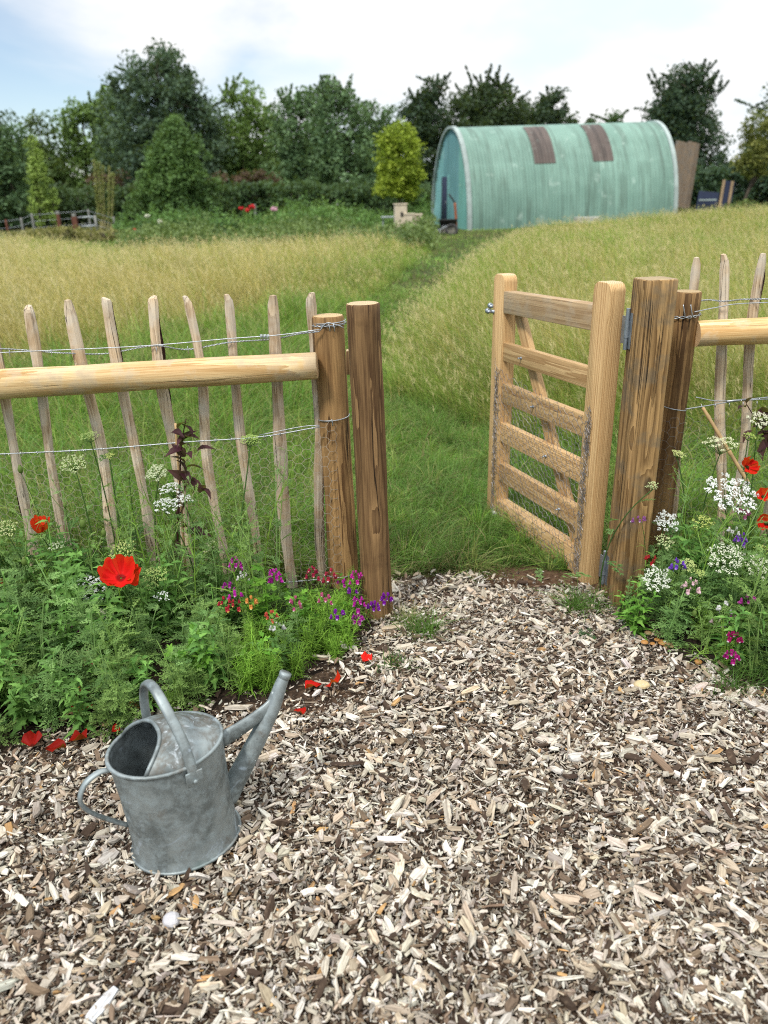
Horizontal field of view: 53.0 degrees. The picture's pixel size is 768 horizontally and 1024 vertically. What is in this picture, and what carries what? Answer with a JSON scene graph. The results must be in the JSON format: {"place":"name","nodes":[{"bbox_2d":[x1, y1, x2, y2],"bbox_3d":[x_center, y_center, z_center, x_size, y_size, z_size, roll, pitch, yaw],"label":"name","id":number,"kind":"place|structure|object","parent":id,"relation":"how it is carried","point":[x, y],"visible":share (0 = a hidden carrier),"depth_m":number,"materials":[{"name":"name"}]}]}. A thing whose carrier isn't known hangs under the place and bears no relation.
{"place":"outdoors","nodes":[
{"label":"outdoors","id":0,"kind":"place"},
{"bbox_2d":[0,225,444,368],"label":"meadow grass","id":1,"kind":"structure","parent":0,"point":[45,279],"depth_m":12.02,"materials":[{"name":"plant"}]},
{"bbox_2d":[0,202,767,627],"bbox_3d":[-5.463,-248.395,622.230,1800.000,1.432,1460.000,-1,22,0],"label":"ground","id":2,"kind":"structure","parent":0,"point":[448,246],"depth_m":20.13,"materials":[{"name":"plant"}]},
{"bbox_2d":[0,121,45,229],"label":"round tree","id":3,"kind":"object","parent":2,"relation":"on","point":[14,204],"visible":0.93,"depth_m":39.92,"materials":[{"name":"green plant"}]},
{"bbox_2d":[22,134,51,230],"bbox_3d":[-14.838,-13.903,33.045,1.287,4.233,1.035,-1,22,0],"label":"slim sapling","id":4,"kind":"object","parent":2,"relation":"on","point":[35,176],"visible":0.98,"depth_m":32.83,"materials":[{"name":"green plant"}]},
{"bbox_2d":[8,109,86,211],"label":"field maple","id":5,"kind":"object","parent":2,"relation":"on","point":[56,167],"visible":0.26,"depth_m":55.42,"materials":[{"name":"green plant"}]},
{"bbox_2d":[42,178,61,225],"bbox_3d":[-14.394,-13.131,33.411,0.912,2.493,0.587,-1,22,0],"label":"slim sapling","id":6,"kind":"object","parent":2,"relation":"on","point":[51,197],"visible":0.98,"depth_m":33.27,"materials":[{"name":"green plant"}]},
{"bbox_2d":[0,209,115,239],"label":"wire fence","id":7,"kind":"object","parent":2,"relation":"on","point":[33,224],"visible":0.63,"depth_m":31.71,"materials":[{"name":"wood"}]},
{"bbox_2d":[0,223,134,242],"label":"weed clump","id":8,"kind":"object","parent":2,"relation":"on","point":[80,233],"visible":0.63,"depth_m":28.07,"materials":[{"name":"green plant"}]},
{"bbox_2d":[3,180,148,226],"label":"hedge","id":9,"kind":"object","parent":2,"relation":"on","point":[75,202],"visible":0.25,"depth_m":43.13,"materials":[{"name":"green plant"}]},
{"bbox_2d":[46,81,133,212],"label":"willow tree","id":10,"kind":"object","parent":2,"relation":"on","point":[79,114],"visible":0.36,"depth_m":56.62,"materials":[{"name":"green plant"}]},
{"bbox_2d":[92,159,114,232],"bbox_3d":[-12.277,-13.913,33.986,1.127,3.068,0.277,-1,22,0],"label":"coppiced tree","id":11,"kind":"object","parent":2,"relation":"on","point":[99,210],"visible":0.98,"depth_m":33.95,"materials":[{"name":"green plant"}]},
{"bbox_2d":[85,168,133,223],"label":"brown hedge","id":12,"kind":"object","parent":2,"relation":"on","point":[118,180],"visible":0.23,"depth_m":44.63,"materials":[{"name":"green plant"}]},
{"bbox_2d":[88,37,237,215],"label":"dark tree","id":13,"kind":"object","parent":2,"relation":"on","point":[174,92],"visible":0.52,"depth_m":50.58,"materials":[{"name":"green plant"}]},
{"bbox_2d":[122,113,225,220],"bbox_3d":[-10.133,-16.045,36.567,5.196,5.202,3.513,-1,22,0],"label":"conical tree","id":14,"kind":"object","parent":2,"relation":"on","point":[173,171],"visible":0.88,"depth_m":35.87,"materials":[{"name":"green plant"}]},
{"bbox_2d":[0,292,357,588],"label":"stake fence","id":15,"kind":"object","parent":2,"relation":"on","point":[321,365],"visible":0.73,"depth_m":3.01,"materials":[{"name":"brown wood"}]},
{"bbox_2d":[0,448,361,745],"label":"bed foliage","id":16,"kind":"object","parent":2,"relation":"on","point":[49,613],"visible":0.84,"depth_m":2.65,"materials":[{"name":"green plant"}]},
{"bbox_2d":[0,583,378,763],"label":"bed soil","id":17,"kind":"structure","parent":2,"relation":"on","point":[223,696],"depth_m":2.61,"materials":[{"name":"soil"}]},
{"bbox_2d":[0,520,55,594],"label":"umbel flower","id":18,"kind":"object","parent":17,"relation":"on","point":[7,533],"visible":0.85,"depth_m":2.83,"materials":[{"name":"green plant"}]},
{"bbox_2d":[29,515,70,560],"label":"poppy","id":19,"kind":"object","parent":17,"relation":"on","point":[34,525],"visible":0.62,"depth_m":2.88,"materials":[{"name":"red plant"}]},
{"bbox_2d":[60,454,106,562],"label":"umbel flower","id":20,"kind":"object","parent":17,"relation":"on","point":[73,467],"visible":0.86,"depth_m":2.95,"materials":[{"name":"green plant"}]},
{"bbox_2d":[79,431,139,552],"bbox_3d":[-1.119,0.032,3.101,0.218,0.749,0.168,4,23,14],"label":"umbel flower","id":21,"kind":"object","parent":17,"relation":"on","point":[102,456],"visible":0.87,"depth_m":3.04,"materials":[{"name":"green plant"}]},
{"bbox_2d":[101,452,144,554],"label":"umbel flower","id":22,"kind":"object","parent":17,"relation":"on","point":[118,497],"visible":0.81,"depth_m":3.07,"materials":[{"name":"green plant"}]},
{"bbox_2d":[97,554,156,648],"bbox_3d":[-0.874,0.347,2.730,0.155,0.431,0.241,12,25,30],"label":"poppy","id":23,"kind":"object","parent":17,"relation":"on","point":[112,572],"visible":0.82,"depth_m":2.66,"materials":[{"name":"red plant"}]},
{"bbox_2d":[137,464,168,562],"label":"umbel flower","id":24,"kind":"object","parent":17,"relation":"on","point":[155,475],"visible":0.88,"depth_m":3.04,"materials":[{"name":"green plant"}]},
{"bbox_2d":[126,566,190,626],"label":"umbel flower","id":25,"kind":"object","parent":17,"relation":"on","point":[155,580],"visible":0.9,"depth_m":2.80,"materials":[{"name":"green plant"}]},
{"bbox_2d":[144,591,186,646],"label":"umbel flower","id":26,"kind":"object","parent":17,"relation":"on","point":[163,626],"visible":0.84,"depth_m":2.75,"materials":[{"name":"green plant"}]},
{"bbox_2d":[151,482,201,596],"bbox_3d":[-0.844,0.148,3.067,0.203,0.548,0.227,8,24,23],"label":"umbel flower","id":27,"kind":"object","parent":17,"relation":"on","point":[173,496],"visible":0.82,"depth_m":2.99,"materials":[{"name":"white plant"}]},
{"bbox_2d":[153,497,205,596],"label":"umbel flower","id":28,"kind":"object","parent":17,"relation":"on","point":[166,504],"visible":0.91,"depth_m":2.91,"materials":[{"name":"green plant"}]},
{"bbox_2d":[174,423,186,576],"bbox_3d":[-0.795,-0.033,3.012,0.013,0.641,0.051,17,28,37],"label":"bamboo cane","id":29,"kind":"object","parent":17,"relation":"on","point":[178,466],"visible":0.43,"depth_m":3.01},
{"bbox_2d":[165,419,215,599],"bbox_3d":[-0.750,0.030,3.004,0.223,0.800,0.103,3,22,10],"label":"dark leaved shrub","id":30,"kind":"object","parent":17,"relation":"on","point":[179,475],"visible":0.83,"depth_m":2.93,"materials":[{"name":"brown plant"}]},
{"bbox_2d":[175,494,213,583],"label":"umbel flower","id":31,"kind":"object","parent":17,"relation":"on","point":[180,496],"visible":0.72,"depth_m":2.97,"materials":[{"name":"white plant"}]},
{"bbox_2d":[226,434,260,604],"bbox_3d":[-0.545,0.092,2.896,0.229,0.767,0.076,-15,25,-30],"label":"umbel flower","id":32,"kind":"object","parent":17,"relation":"on","point":[250,440],"visible":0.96,"depth_m":2.83,"materials":[{"name":"green plant"}]},
{"bbox_2d":[241,564,287,645],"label":"leafy plant","id":33,"kind":"object","parent":17,"relation":"on","point":[262,609],"visible":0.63,"depth_m":2.79,"materials":[{"name":"green plant"}]},
{"bbox_2d":[267,568,283,615],"bbox_3d":[-0.402,0.339,2.946,0.125,0.266,0.105,-17,27,-34],"label":"toadflax spray","id":34,"kind":"object","parent":17,"relation":"on","point":[270,579],"visible":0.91,"depth_m":2.92,"materials":[{"name":"purple plant"}]},
{"bbox_2d":[284,589,315,646],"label":"leafy plant","id":35,"kind":"object","parent":17,"relation":"on","point":[304,610],"visible":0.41,"depth_m":2.78,"materials":[{"name":"green plant"}]},
{"bbox_2d":[193,72,285,204],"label":"ash tree","id":36,"kind":"object","parent":2,"relation":"on","point":[242,139],"visible":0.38,"depth_m":54.95,"materials":[{"name":"green plant"}]},
{"bbox_2d":[208,168,283,213],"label":"brown hedge","id":37,"kind":"object","parent":2,"relation":"on","point":[243,176],"visible":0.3,"depth_m":44.83,"materials":[{"name":"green plant"}]},
{"bbox_2d":[110,188,440,251],"bbox_3d":[-4.912,-10.850,28.729,14.647,2.235,16.876,-1,22,0],"label":"vegetable patch","id":38,"kind":"object","parent":2,"relation":"on","point":[182,225],"visible":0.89,"depth_m":26.52,"materials":[{"name":"green plant"}]},
{"bbox_2d":[258,83,332,211],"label":"willow tree","id":39,"kind":"object","parent":2,"relation":"on","point":[292,156],"visible":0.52,"depth_m":51.58,"materials":[{"name":"green plant"}]},
{"bbox_2d":[202,176,432,220],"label":"hedge","id":40,"kind":"object","parent":2,"relation":"on","point":[352,194],"visible":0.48,"depth_m":42.07,"materials":[{"name":"green plant"}]},
{"bbox_2d":[299,73,384,206],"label":"willow tree","id":41,"kind":"object","parent":2,"relation":"on","point":[332,156],"visible":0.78,"depth_m":49.73,"materials":[{"name":"green plant"}]},
{"bbox_2d":[346,301,392,619],"bbox_3d":[-0.052,-0.129,2.897,0.154,1.288,0.164,-1,22,0],"label":"gate post","id":42,"kind":"object","parent":2,"relation":"on","point":[364,370],"visible":0.86,"depth_m":2.79,"materials":[{"name":"brown wood"}]},
{"bbox_2d":[349,98,403,209],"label":"willow tree","id":43,"kind":"object","parent":2,"relation":"on","point":[383,120],"visible":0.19,"depth_m":51.49,"materials":[{"name":"green plant"}]},
{"bbox_2d":[371,116,427,203],"bbox_3d":[0.617,-13.834,31.683,2.417,4.497,2.087,-1,22,0],"label":"yellow tree","id":44,"kind":"object","parent":2,"relation":"on","point":[400,175],"visible":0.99,"depth_m":31.07,"materials":[{"name":"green plant"}]},
{"bbox_2d":[393,203,407,232],"bbox_3d":[0.606,-10.740,28.237,0.470,1.092,0.426,-4,22,-8],"label":"beehive","id":45,"kind":"object","parent":2,"relation":"on","point":[400,209],"visible":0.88,"depth_m":27.98,"materials":[{"name":"beige paint"}]},
{"bbox_2d":[391,72,452,205],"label":"dark tree","id":46,"kind":"object","parent":2,"relation":"on","point":[418,111],"visible":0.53,"depth_m":53.05,"materials":[{"name":"green plant"}]},
{"bbox_2d":[439,219,457,233],"bbox_3d":[2.412,-10.766,28.997,0.740,0.500,0.740,-1,22,0],"label":"tub","id":47,"kind":"object","parent":2,"relation":"on","point":[444,222],"visible":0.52,"depth_m":28.76,"materials":[{"name":"black plastic"}]},
{"bbox_2d":[433,63,542,163],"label":"ash tree","id":48,"kind":"object","parent":2,"relation":"on","point":[483,104],"visible":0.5,"depth_m":54.38,"materials":[{"name":"green plant"}]},
{"bbox_2d":[505,85,580,125],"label":"oak tree","id":49,"kind":"object","parent":2,"relation":"on","point":[545,112],"visible":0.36,"depth_m":56.51,"materials":[{"name":"green plant"}]},
{"bbox_2d":[431,120,677,229],"bbox_3d":[7.244,-14.605,33.299,9.340,4.208,5.120,-6,22,-12],"label":"arched hut","id":50,"kind":"object","parent":2,"relation":"on","point":[499,177],"visible":0.98,"depth_m":31.52,"materials":[{"name":"green paint"}]},
{"bbox_2d":[441,176,446,218],"bbox_3d":[2.614,-13.409,33.356,0.100,2.071,0.820,-6,22,-12],"label":"door","id":51,"kind":"structure","parent":50,"relation":"in","point":[444,179],"depth_m":33.28,"materials":[{"name":"blue"}]},
{"bbox_2d":[381,201,767,459],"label":"meadow grass","id":52,"kind":"structure","parent":2,"relation":"on","point":[577,261],"depth_m":8.47,"materials":[{"name":"plant"}]},
{"bbox_2d":[590,108,628,122],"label":"tree","id":53,"kind":"object","parent":2,"relation":"on","point":[615,117],"visible":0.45,"depth_m":58.96,"materials":[{"name":"green plant"}]},
{"bbox_2d":[603,276,678,604],"bbox_3d":[0.987,-0.218,2.998,0.133,1.333,0.135,-5,22,-8],"label":"gate post","id":54,"kind":"object","parent":2,"relation":"on","point":[652,307],"visible":0.91,"depth_m":2.90,"materials":[{"name":"brown wood"}]},
{"bbox_2d":[485,273,632,585],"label":"garden gate","id":55,"kind":"structure","parent":54,"relation":"attached to","point":[604,320],"depth_m":3.34,"materials":[{"name":"wood"}]},
{"bbox_2d":[633,58,735,168],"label":"poplar tree","id":56,"kind":"object","parent":2,"relation":"on","point":[679,110],"visible":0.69,"depth_m":47.58,"materials":[{"name":"green plant"}]},
{"bbox_2d":[675,140,699,210],"bbox_3d":[13.750,-15.352,35.469,1.411,3.213,0.060,-7,22,-13],"label":"board panel","id":57,"kind":"object","parent":2,"relation":"on","point":[687,155],"visible":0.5,"depth_m":35.32,"materials":[{"name":"wood"}]},
{"bbox_2d":[624,576,767,701],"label":"bed soil","id":58,"kind":"structure","parent":2,"relation":"on","point":[687,639],"depth_m":2.78,"materials":[{"name":"soil"}]},
{"bbox_2d":[619,564,670,614],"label":"umbel flower","id":59,"kind":"object","parent":58,"relation":"on","point":[648,581],"visible":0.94,"depth_m":2.83,"materials":[{"name":"white plant"}]},
{"bbox_2d":[634,510,680,583],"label":"umbel flower","id":60,"kind":"object","parent":58,"relation":"on","point":[652,550],"visible":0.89,"depth_m":3.03,"materials":[{"name":"white plant"}]},
{"bbox_2d":[656,557,686,626],"bbox_3d":[1.058,0.310,2.849,0.121,0.332,0.119,-1,22,0],"label":"toadflax spray","id":61,"kind":"object","parent":58,"relation":"on","point":[677,566],"visible":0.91,"depth_m":2.80,"materials":[{"name":"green plant"}]},
{"bbox_2d":[646,515,713,588],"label":"umbel flower","id":62,"kind":"object","parent":58,"relation":"on","point":[676,552],"visible":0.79,"depth_m":2.95,"materials":[{"name":"green plant"}]},
{"bbox_2d":[657,558,708,641],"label":"umbel flower","id":63,"kind":"object","parent":58,"relation":"on","point":[689,569],"visible":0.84,"depth_m":2.81,"materials":[{"name":"green plant"}]},
{"bbox_2d":[676,569,717,621],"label":"umbel flower","id":64,"kind":"object","parent":58,"relation":"on","point":[699,576],"visible":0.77,"depth_m":2.81,"materials":[{"name":"green plant"}]},
{"bbox_2d":[680,541,745,620],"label":"umbel flower","id":65,"kind":"object","parent":58,"relation":"on","point":[723,561],"visible":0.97,"depth_m":2.77,"materials":[{"name":"white plant"}]},
{"bbox_2d":[685,645,740,665],"bbox_3d":[1.123,0.495,2.659,0.131,0.130,0.228,-12,24,-25],"label":"toadflax spray","id":66,"kind":"object","parent":58,"relation":"on","point":[731,652],"visible":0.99,"depth_m":2.59,"materials":[{"name":"purple plant"}]},
{"bbox_2d":[693,436,737,561],"bbox_3d":[1.284,0.039,3.044,0.120,0.681,0.131,-10,23,-20],"label":"umbel flower","id":67,"kind":"object","parent":58,"relation":"on","point":[719,447],"visible":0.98,"depth_m":2.94,"materials":[{"name":"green plant"}]},
{"bbox_2d":[674,635,767,695],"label":"grass tuft","id":68,"kind":"object","parent":58,"relation":"on","point":[746,672],"visible":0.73,"depth_m":2.59,"materials":[{"name":"plant"}]},
{"bbox_2d":[699,472,758,582],"bbox_3d":[1.358,0.124,3.010,0.280,0.545,0.233,6,23,18],"label":"umbel flower","id":69,"kind":"object","parent":58,"relation":"on","point":[712,484],"visible":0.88,"depth_m":2.92,"materials":[{"name":"white plant"}]},
{"bbox_2d":[720,631,748,672],"bbox_3d":[1.211,0.481,2.639,0.105,0.165,0.122,-6,22,-11],"label":"toadflax spray","id":70,"kind":"object","parent":58,"relation":"on","point":[738,640],"visible":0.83,"depth_m":2.61,"materials":[{"name":"purple plant"}]},
{"bbox_2d":[715,412,767,542],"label":"umbel flower","id":71,"kind":"object","parent":58,"relation":"on","point":[760,427],"visible":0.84,"depth_m":2.98,"materials":[{"name":"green plant"}]},
{"bbox_2d":[719,456,766,577],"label":"poppy","id":72,"kind":"object","parent":58,"relation":"on","point":[751,466],"visible":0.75,"depth_m":2.91,"materials":[{"name":"red plant"}]},
{"bbox_2d":[719,554,767,621],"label":"umbel flower","id":73,"kind":"object","parent":58,"relation":"on","point":[753,562],"visible":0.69,"depth_m":2.77,"materials":[{"name":"white plant"}]},
{"bbox_2d":[729,488,767,591],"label":"poppy","id":74,"kind":"object","parent":58,"relation":"on","point":[761,492],"visible":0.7,"depth_m":2.89,"materials":[{"name":"red plant"}]},
{"bbox_2d":[737,397,767,460],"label":"dark leaved shrub","id":75,"kind":"object","parent":58,"relation":"on","point":[763,446],"visible":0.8,"depth_m":3.02,"materials":[{"name":"brown plant"}]},
{"bbox_2d":[627,448,767,682],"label":"bed foliage","id":76,"kind":"object","parent":2,"relation":"on","point":[700,554],"visible":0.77,"depth_m":2.82,"materials":[{"name":"green plant"}]},
{"bbox_2d":[646,253,767,571],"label":"stake fence","id":77,"kind":"object","parent":2,"relation":"on","point":[691,332],"visible":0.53,"depth_m":3.07,"materials":[{"name":"brown wood"}]},
{"bbox_2d":[701,407,750,483],"bbox_3d":[1.345,-0.261,3.026,0.230,0.282,0.019,18,29,40],"label":"bamboo cane","id":78,"kind":"object","parent":77,"relation":"attached to","point":[729,452],"visible":0.85,"depth_m":3.02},
{"bbox_2d":[696,191,718,212],"bbox_3d":[14.290,-13.580,33.982,1.048,1.138,0.232,-3,22,-5],"label":"navy board","id":79,"kind":"object","parent":2,"relation":"on","point":[706,199],"visible":0.73,"depth_m":33.94,"materials":[{"name":"wood"}]},
{"bbox_2d":[718,180,734,208],"bbox_3d":[15.489,-14.227,34.853,0.756,1.523,0.208,-4,22,-8],"label":"navy board","id":80,"kind":"object","parent":2,"relation":"on","point":[727,190],"visible":0.57,"depth_m":34.77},
{"bbox_2d":[690,157,767,207],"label":"hedge","id":81,"kind":"object","parent":2,"relation":"on","point":[708,179],"visible":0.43,"depth_m":41.84,"materials":[{"name":"green plant"}]},
{"bbox_2d":[719,199,766,211],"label":"grass clump","id":82,"kind":"object","parent":2,"relation":"on","point":[743,203],"visible":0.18,"depth_m":34.24,"materials":[{"name":"green plant"}]},
{"bbox_2d":[729,104,767,201],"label":"leaning tree","id":83,"kind":"object","parent":2,"relation":"on","point":[757,158],"visible":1,"depth_m":33.97,"materials":[{"name":"green plant"}]},
{"bbox_2d":[734,82,767,198],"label":"dark tree","id":84,"kind":"object","parent":2,"relation":"on","point":[752,106],"visible":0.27,"depth_m":53.65,"materials":[{"name":"green plant"}]},
{"bbox_2d":[0,569,767,1023],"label":"bark path","id":85,"kind":"structure","parent":0,"point":[322,677],"depth_m":1.90,"materials":[{"name":"wood"}]},
{"bbox_2d":[21,728,86,751],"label":"fallen petals","id":86,"kind":"object","parent":85,"relation":"on","point":[30,738],"visible":1,"depth_m":2.35,"materials":[{"name":"plant"}]},
{"bbox_2d":[85,986,118,1023],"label":"wood chip","id":87,"kind":"object","parent":85,"relation":"on","point":[107,997],"visible":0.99,"depth_m":1.57,"materials":[{"name":"wood"}]},
{"bbox_2d":[97,848,119,866],"bbox_3d":[-0.694,0.871,1.939,0.036,0.019,0.052,10,25,27],"label":"wood chip","id":88,"kind":"object","parent":85,"relation":"on","point":[112,853],"visible":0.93,"depth_m":1.94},
{"bbox_2d":[162,911,179,927],"bbox_3d":[-0.488,0.935,1.766,0.038,0.028,0.038,-1,22,0],"label":"stone","id":89,"kind":"object","parent":85,"relation":"on","point":[170,920],"visible":1,"depth_m":1.75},
{"bbox_2d":[77,670,291,875],"bbox_3d":[-0.477,0.627,1.928,0.528,0.458,0.260,-5,22,-10],"label":"watering can","id":90,"kind":"object","parent":85,"relation":"on","point":[179,787],"visible":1,"depth_m":1.88,"materials":[{"name":"metal"}]},
{"bbox_2d":[305,670,339,688],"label":"fallen petals","id":91,"kind":"object","parent":85,"relation":"on","point":[310,683],"visible":1,"depth_m":2.59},
{"bbox_2d":[389,887,410,913],"bbox_3d":[0.038,0.909,1.798,0.025,0.018,0.074,12,26,31],"label":"wood chip","id":92,"kind":"object","parent":85,"relation":"on","point":[403,896],"visible":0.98,"depth_m":1.80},
{"bbox_2d":[373,645,427,673],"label":"grass tuft","id":93,"kind":"object","parent":85,"relation":"on","point":[398,665],"visible":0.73,"depth_m":2.73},
{"bbox_2d":[368,600,434,637],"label":"grass tuft","id":94,"kind":"object","parent":85,"relation":"on","point":[405,616],"visible":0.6,"depth_m":3.01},
{"bbox_2d":[409,865,427,883],"bbox_3d":[0.085,0.880,1.869,0.030,0.019,0.053,17,28,38],"label":"wood chip","id":95,"kind":"object","parent":85,"relation":"on","point":[418,873],"visible":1,"depth_m":1.86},
{"bbox_2d":[387,598,474,642],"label":"grass tuft","id":96,"kind":"object","parent":85,"relation":"on","point":[430,628],"visible":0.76,"depth_m":2.92,"materials":[{"name":"plant"}]},
{"bbox_2d":[510,870,517,901],"bbox_3d":[0.310,0.891,1.831,0.017,0.017,0.092,4,22,13],"label":"wood chip","id":97,"kind":"object","parent":85,"relation":"on","point":[514,886],"visible":1,"depth_m":1.82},
{"bbox_2d":[484,565,602,591],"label":"bare soil","id":98,"kind":"structure","parent":85,"relation":"on","point":[553,579],"depth_m":3.35,"materials":[{"name":"soil"}]},
{"bbox_2d":[536,574,621,623],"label":"grass tuft","id":99,"kind":"object","parent":85,"relation":"on","point":[572,602],"visible":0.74,"depth_m":3.07,"materials":[{"name":"plant"}]},
{"bbox_2d":[562,581,631,620],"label":"grass tuft","id":100,"kind":"object","parent":85,"relation":"on","point":[608,606],"visible":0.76,"depth_m":3.07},
{"bbox_2d":[561,481,658,590],"bbox_3d":[0.882,0.121,3.049,0.277,0.541,0.230,-7,22,-13],"label":"umbel flower","id":101,"kind":"object","parent":85,"relation":"on","point":[611,563],"visible":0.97,"depth_m":3.04,"materials":[{"name":"green plant"}]},
{"bbox_2d":[612,590,634,624],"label":"leafy plant","id":102,"kind":"object","parent":85,"relation":"on","point":[626,604],"visible":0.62,"depth_m":2.96,"materials":[{"name":"green plant"}]},
{"bbox_2d":[618,581,660,639],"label":"leafy plant","id":103,"kind":"object","parent":85,"relation":"on","point":[635,609],"visible":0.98,"depth_m":2.86,"materials":[{"name":"green plant"}]},
{"bbox_2d":[683,648,767,717],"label":"grass tuft","id":104,"kind":"object","parent":85,"relation":"on","point":[722,689],"visible":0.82,"depth_m":2.54,"materials":[{"name":"plant"}]},
{"bbox_2d":[728,901,754,929],"bbox_3d":[0.810,0.913,1.742,0.021,0.018,0.074,-12,24,-25],"label":"wood chip","id":105,"kind":"object","parent":85,"relation":"on","point":[740,912],"visible":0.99,"depth_m":1.74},
{"bbox_2d":[742,698,767,714],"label":"wood chip","id":106,"kind":"object","parent":85,"relation":"on","point":[752,705],"visible":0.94,"depth_m":2.45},
{"bbox_2d":[0,0,767,188],"label":"sky","id":107,"kind":"structure","parent":0,"point":[52,51],"materials":[{"name":"white"}]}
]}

